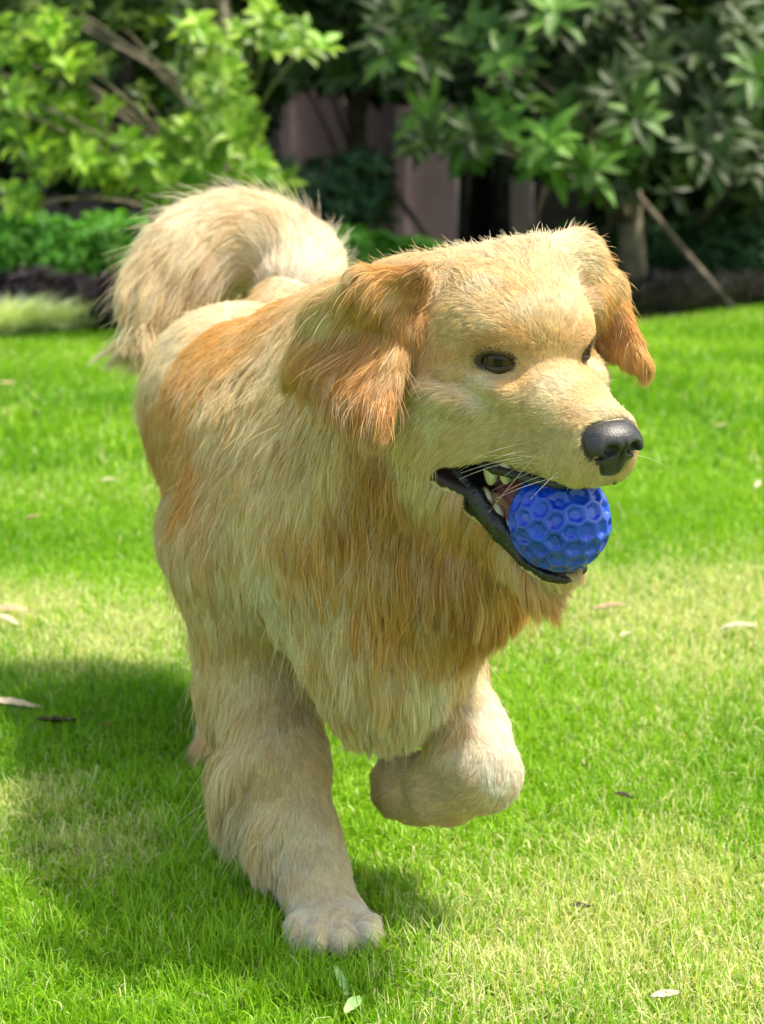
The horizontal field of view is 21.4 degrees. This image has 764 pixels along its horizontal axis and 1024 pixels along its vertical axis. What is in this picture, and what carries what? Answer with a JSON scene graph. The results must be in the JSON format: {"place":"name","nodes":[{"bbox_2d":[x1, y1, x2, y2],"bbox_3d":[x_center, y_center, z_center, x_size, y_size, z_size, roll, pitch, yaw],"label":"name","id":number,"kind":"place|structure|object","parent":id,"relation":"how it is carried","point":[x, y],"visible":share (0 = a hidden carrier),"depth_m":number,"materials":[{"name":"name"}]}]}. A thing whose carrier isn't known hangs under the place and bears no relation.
{"place":"outdoors","nodes":[
{"label":"outdoors","id":0,"kind":"place"},
{"bbox_2d":[0,0,644,240],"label":"building","id":1,"kind":"structure","parent":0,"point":[427,192],"depth_m":14.80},
{"bbox_2d":[0,302,763,1023],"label":"lawn","id":2,"kind":"structure","parent":0,"point":[60,467],"depth_m":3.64,"materials":[{"name":"plant"}]},
{"bbox_2d":[0,614,19,625],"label":"fallen leaf","id":3,"kind":"object","parent":2,"relation":"on","point":[9,618],"visible":1,"depth_m":2.81,"materials":[{"name":"beige plant"}]},
{"bbox_2d":[0,603,29,610],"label":"fallen leaf","id":4,"kind":"object","parent":2,"relation":"on","point":[13,607],"visible":1,"depth_m":2.87,"materials":[{"name":"beige plant"}]},
{"bbox_2d":[0,697,41,707],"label":"fallen leaf","id":5,"kind":"object","parent":2,"relation":"on","point":[11,702],"visible":0.97,"depth_m":2.37,"materials":[{"name":"beige plant"}]},
{"bbox_2d":[23,514,39,520],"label":"fallen leaf","id":6,"kind":"object","parent":2,"relation":"on","point":[30,516],"visible":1,"depth_m":3.62,"materials":[{"name":"green plant"}]},
{"bbox_2d":[35,715,76,722],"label":"fallen leaf","id":7,"kind":"object","parent":2,"relation":"on","point":[53,720],"visible":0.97,"depth_m":2.31,"materials":[{"name":"brown plant"}]},
{"bbox_2d":[100,477,115,481],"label":"fallen leaf","id":8,"kind":"object","parent":2,"relation":"on","point":[105,479],"visible":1,"depth_m":4.04,"materials":[{"name":"beige plant"}]},
{"bbox_2d":[334,965,347,996],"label":"fallen leaf","id":9,"kind":"object","parent":2,"relation":"on","point":[337,970],"visible":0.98,"depth_m":1.57,"materials":[{"name":"green plant"}]},
{"bbox_2d":[343,995,361,1012],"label":"fallen leaf","id":10,"kind":"object","parent":2,"relation":"on","point":[349,1004],"visible":1,"depth_m":1.52,"materials":[{"name":"green plant"}]},
{"bbox_2d":[85,170,663,959],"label":"dog","id":11,"kind":"object","parent":2,"relation":"on","point":[343,462],"visible":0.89,"depth_m":1.66},
{"bbox_2d":[508,483,611,572],"bbox_3d":[0.134,0.007,1.528,0.078,0.078,0.078,0,10,0],"label":"ball","id":12,"kind":"object","parent":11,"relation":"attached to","point":[559,530],"visible":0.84,"depth_m":1.50,"materials":[{"name":"blue rubber"}]},
{"bbox_2d":[569,902,589,907],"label":"fallen leaf","id":13,"kind":"object","parent":2,"relation":"on","point":[579,904],"visible":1,"depth_m":1.73,"materials":[{"name":"brown plant"}]},
{"bbox_2d":[592,602,626,609],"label":"fallen leaf","id":14,"kind":"object","parent":2,"relation":"on","point":[606,605],"visible":1,"depth_m":2.89,"materials":[{"name":"beige plant"}]},
{"bbox_2d":[614,791,633,798],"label":"fallen leaf","id":15,"kind":"object","parent":2,"relation":"on","point":[625,794],"visible":1,"depth_m":2.03,"materials":[{"name":"plant"}]},
{"bbox_2d":[620,631,630,635],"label":"fallen leaf","id":16,"kind":"object","parent":2,"relation":"on","point":[623,633],"visible":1,"depth_m":2.73,"materials":[{"name":"beige plant"}]},
{"bbox_2d":[651,989,680,997],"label":"fallen leaf","id":17,"kind":"object","parent":2,"relation":"on","point":[661,993],"visible":1,"depth_m":1.55,"materials":[{"name":"beige plant"}]},
{"bbox_2d":[718,622,757,629],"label":"fallen leaf","id":18,"kind":"object","parent":2,"relation":"on","point":[737,624],"visible":1,"depth_m":2.76,"materials":[{"name":"beige plant"}]},
{"bbox_2d":[1,193,763,338],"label":"planting bed","id":19,"kind":"object","parent":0,"point":[78,330],"visible":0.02,"depth_m":8.59,"materials":[{"name":"soil"}]},
{"bbox_2d":[0,226,16,265],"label":"shrub","id":20,"kind":"object","parent":19,"relation":"on","point":[3,227],"visible":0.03,"depth_m":8.71,"materials":[{"name":"green plant"}]},
{"bbox_2d":[0,291,38,329],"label":"grass tuft","id":21,"kind":"object","parent":19,"relation":"on","point":[2,305],"visible":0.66,"depth_m":7.64,"materials":[{"name":"green plant"}]},
{"bbox_2d":[0,264,67,306],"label":"shrub","id":22,"kind":"object","parent":19,"relation":"on","point":[22,278],"visible":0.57,"depth_m":8.18,"materials":[{"name":"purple plant"}]},
{"bbox_2d":[0,208,78,273],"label":"shrub","id":23,"kind":"object","parent":19,"relation":"on","point":[16,246],"visible":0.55,"depth_m":8.58,"materials":[{"name":"green plant"}]},
{"bbox_2d":[0,288,81,335],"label":"grass tuft","id":24,"kind":"object","parent":19,"relation":"on","point":[8,315],"visible":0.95,"depth_m":7.59,"materials":[{"name":"green plant"}]},
{"bbox_2d":[0,62,100,212],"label":"tree","id":25,"kind":"object","parent":19,"relation":"on","point":[60,187],"depth_m":12.52,"materials":[{"name":"green plant"}]},
{"bbox_2d":[0,0,101,227],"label":"tree","id":26,"kind":"object","parent":19,"relation":"on","point":[7,69],"visible":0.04,"depth_m":10.49,"materials":[{"name":"green plant"}]},
{"bbox_2d":[0,290,107,332],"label":"grass tuft","id":27,"kind":"object","parent":19,"relation":"on","point":[55,323],"visible":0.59,"depth_m":7.74,"materials":[{"name":"green plant"}]},
{"bbox_2d":[0,211,136,279],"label":"shrub","id":28,"kind":"object","parent":19,"relation":"on","point":[77,234],"visible":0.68,"depth_m":8.59,"materials":[{"name":"green plant"}]},
{"bbox_2d":[29,268,112,320],"bbox_3d":[-1.203,-0.869,8.070,0.443,0.211,0.380,0,10,0],"label":"shrub","id":29,"kind":"object","parent":19,"relation":"on","point":[67,286],"visible":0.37,"depth_m":8.01,"materials":[{"name":"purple plant"}]},
{"bbox_2d":[37,297,106,329],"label":"grass tuft","id":30,"kind":"object","parent":19,"relation":"on","point":[83,314],"visible":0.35,"depth_m":7.87,"materials":[{"name":"green plant"}]},
{"bbox_2d":[71,271,120,324],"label":"shrub","id":31,"kind":"object","parent":19,"relation":"on","point":[93,292],"visible":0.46,"depth_m":7.87,"materials":[{"name":"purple plant"}]},
{"bbox_2d":[68,208,157,275],"bbox_3d":[-1.162,-1.115,8.842,0.666,0.425,0.535,0,10,0],"label":"shrub","id":32,"kind":"object","parent":19,"relation":"on","point":[129,223],"visible":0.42,"depth_m":8.70,"materials":[{"name":"green plant"}]},
{"bbox_2d":[26,0,255,230],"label":"tree","id":33,"kind":"object","parent":19,"relation":"on","point":[174,57],"visible":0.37,"depth_m":9.64,"materials":[{"name":"green plant"}]},
{"bbox_2d":[139,186,154,223],"bbox_3d":[-0.963,-1.233,8.422,0.028,0.272,0.458,-3,10,-15],"label":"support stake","id":34,"kind":"object","parent":19,"relation":"on","point":[151,214],"visible":0.12,"depth_m":8.40,"materials":[{"name":"brown wood"}]},
{"bbox_2d":[84,298,240,328],"bbox_3d":[-0.193,-0.843,8.365,2.086,0.096,1.047,-1,10,-6],"label":"ground cover","id":35,"kind":"object","parent":19,"relation":"on","point":[100,324],"visible":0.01,"depth_m":7.92,"materials":[{"name":"green plant"}]},
{"bbox_2d":[63,0,262,218],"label":"tree","id":36,"kind":"object","parent":19,"relation":"on","point":[72,188],"depth_m":12.37,"materials":[{"name":"green plant"}]},
{"bbox_2d":[0,0,345,223],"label":"tree","id":37,"kind":"object","parent":19,"relation":"on","point":[223,132],"visible":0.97,"depth_m":7.44,"materials":[{"name":"green plant"}]},
{"bbox_2d":[166,0,293,189],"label":"tree","id":38,"kind":"object","parent":19,"relation":"on","point":[238,7],"visible":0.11,"depth_m":10.93,"materials":[{"name":"green plant"}]},
{"bbox_2d":[227,0,348,189],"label":"tree","id":39,"kind":"object","parent":19,"relation":"on","point":[319,90],"visible":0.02,"depth_m":12.23,"materials":[{"name":"green plant"}]},
{"bbox_2d":[245,0,404,231],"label":"tree","id":40,"kind":"object","parent":19,"relation":"on","point":[337,74],"visible":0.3,"depth_m":10.48,"materials":[{"name":"green plant"}]},
{"bbox_2d":[275,141,394,233],"bbox_3d":[-0.242,-1.548,10.379,0.627,0.708,0.777,0,10,0],"label":"bush","id":41,"kind":"object","parent":19,"relation":"on","point":[330,184],"visible":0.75,"depth_m":10.13,"materials":[{"name":"green plant"}]},
{"bbox_2d":[332,223,406,268],"bbox_3d":[-0.121,-1.179,9.450,0.528,0.342,0.478,6,11,29],"label":"shrub","id":42,"kind":"object","parent":19,"relation":"on","point":[375,244],"visible":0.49,"depth_m":9.33,"materials":[{"name":"green plant"}]},
{"bbox_2d":[379,172,430,238],"bbox_3d":[0.139,-1.549,10.434,0.035,0.574,0.711,-7,12,-33],"label":"support stake","id":43,"kind":"object","parent":19,"relation":"on","point":[411,215],"visible":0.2,"depth_m":10.41,"materials":[{"name":"brown wood"}]},
{"bbox_2d":[384,234,455,256],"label":"shrub","id":44,"kind":"object","parent":19,"relation":"on","point":[419,242],"visible":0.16,"depth_m":9.46,"materials":[{"name":"green plant"}]},
{"bbox_2d":[335,54,551,244],"bbox_3d":[0.323,-3.327,12.876,1.525,3.360,2.245,0,10,0],"label":"tree","id":45,"kind":"object","parent":19,"relation":"on","point":[480,198],"visible":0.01,"depth_m":13.08,"materials":[{"name":"green plant"}]},
{"bbox_2d":[351,0,542,244],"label":"tree","id":46,"kind":"object","parent":19,"relation":"on","point":[377,81],"visible":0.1,"depth_m":10.06,"materials":[{"name":"green plant"}]},
{"bbox_2d":[528,184,547,232],"bbox_3d":[0.786,-1.512,10.163,0.030,0.364,0.337,5,11,25],"label":"support stake","id":47,"kind":"object","parent":19,"relation":"on","point":[538,209],"visible":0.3,"depth_m":10.15,"materials":[{"name":"brown wood"}]},
{"bbox_2d":[341,0,763,284],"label":"tree","id":48,"kind":"object","parent":19,"relation":"on","point":[705,127],"visible":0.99,"depth_m":8.62,"materials":[{"name":"green plant"}]},
{"bbox_2d":[600,215,615,241],"bbox_3d":[1.072,-1.354,9.582,0.033,0.402,0.535,-3,10,-15],"label":"support stake","id":49,"kind":"object","parent":48,"relation":"attached to","point":[608,226],"visible":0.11,"depth_m":9.57,"materials":[{"name":"brown wood"}]},
{"bbox_2d":[440,0,679,240],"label":"tree","id":50,"kind":"object","parent":19,"relation":"on","point":[500,216],"visible":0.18,"depth_m":10.44,"materials":[{"name":"green plant"}]},
{"bbox_2d":[532,217,648,268],"bbox_3d":[0.968,-1.292,10.109,0.715,0.364,0.603,0,10,0],"label":"shrub","id":51,"kind":"object","parent":19,"relation":"on","point":[611,240],"visible":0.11,"depth_m":10.08,"materials":[{"name":"green plant"}]},
{"bbox_2d":[534,48,669,232],"bbox_3d":[1.516,-3.331,12.878,1.402,3.369,2.300,0,10,0],"label":"tree","id":52,"kind":"object","parent":19,"relation":"on","point":[594,211],"depth_m":12.69,"materials":[{"name":"green plant"}]},
{"bbox_2d":[611,214,707,274],"bbox_3d":[1.420,-1.335,10.323,0.762,0.369,0.598,0,10,0],"label":"shrub","id":53,"kind":"object","parent":19,"relation":"on","point":[655,236],"visible":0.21,"depth_m":10.10,"materials":[{"name":"green plant"}]},
{"bbox_2d":[601,0,763,227],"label":"tree","id":54,"kind":"object","parent":19,"relation":"on","point":[656,166],"visible":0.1,"depth_m":10.67,"materials":[{"name":"green plant"}]},
{"bbox_2d":[639,195,734,308],"bbox_3d":[1.370,-1.181,9.159,0.037,0.500,0.634,-7,12,-35],"label":"support stake","id":55,"kind":"object","parent":19,"relation":"on","point":[699,269],"visible":0.81,"depth_m":9.15,"materials":[{"name":"brown wood"}]},
{"bbox_2d":[617,260,763,318],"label":"dark ground cover","id":56,"kind":"object","parent":19,"relation":"on","point":[666,291],"visible":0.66,"depth_m":8.97,"materials":[{"name":"brown plant"}]},
{"bbox_2d":[642,170,746,230],"bbox_3d":[2.652,-3.293,12.886,2.401,3.350,2.260,0,10,0],"label":"tree","id":57,"kind":"object","parent":19,"relation":"on","point":[688,196],"visible":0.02,"depth_m":12.72,"materials":[{"name":"green plant"}]},
{"bbox_2d":[650,211,760,274],"bbox_3d":[1.749,-1.324,10.206,0.896,0.380,0.589,0,10,0],"label":"shrub","id":58,"kind":"object","parent":19,"relation":"on","point":[708,251],"visible":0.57,"depth_m":10.06,"materials":[{"name":"green plant"}]},
{"bbox_2d":[691,172,737,228],"bbox_3d":[1.672,-1.556,10.148,0.258,0.294,0.037,7,12,37],"label":"support stake","id":59,"kind":"object","parent":19,"relation":"on","point":[701,218],"visible":0.7,"depth_m":10.14,"materials":[{"name":"brown wood"}]},
{"bbox_2d":[701,214,763,275],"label":"shrub","id":60,"kind":"object","parent":19,"relation":"on","point":[753,234],"visible":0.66,"depth_m":9.91,"materials":[{"name":"green plant"}]},
{"bbox_2d":[719,2,763,224],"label":"tree","id":61,"kind":"object","parent":19,"relation":"on","point":[754,207],"visible":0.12,"depth_m":9.97,"materials":[{"name":"green plant"}]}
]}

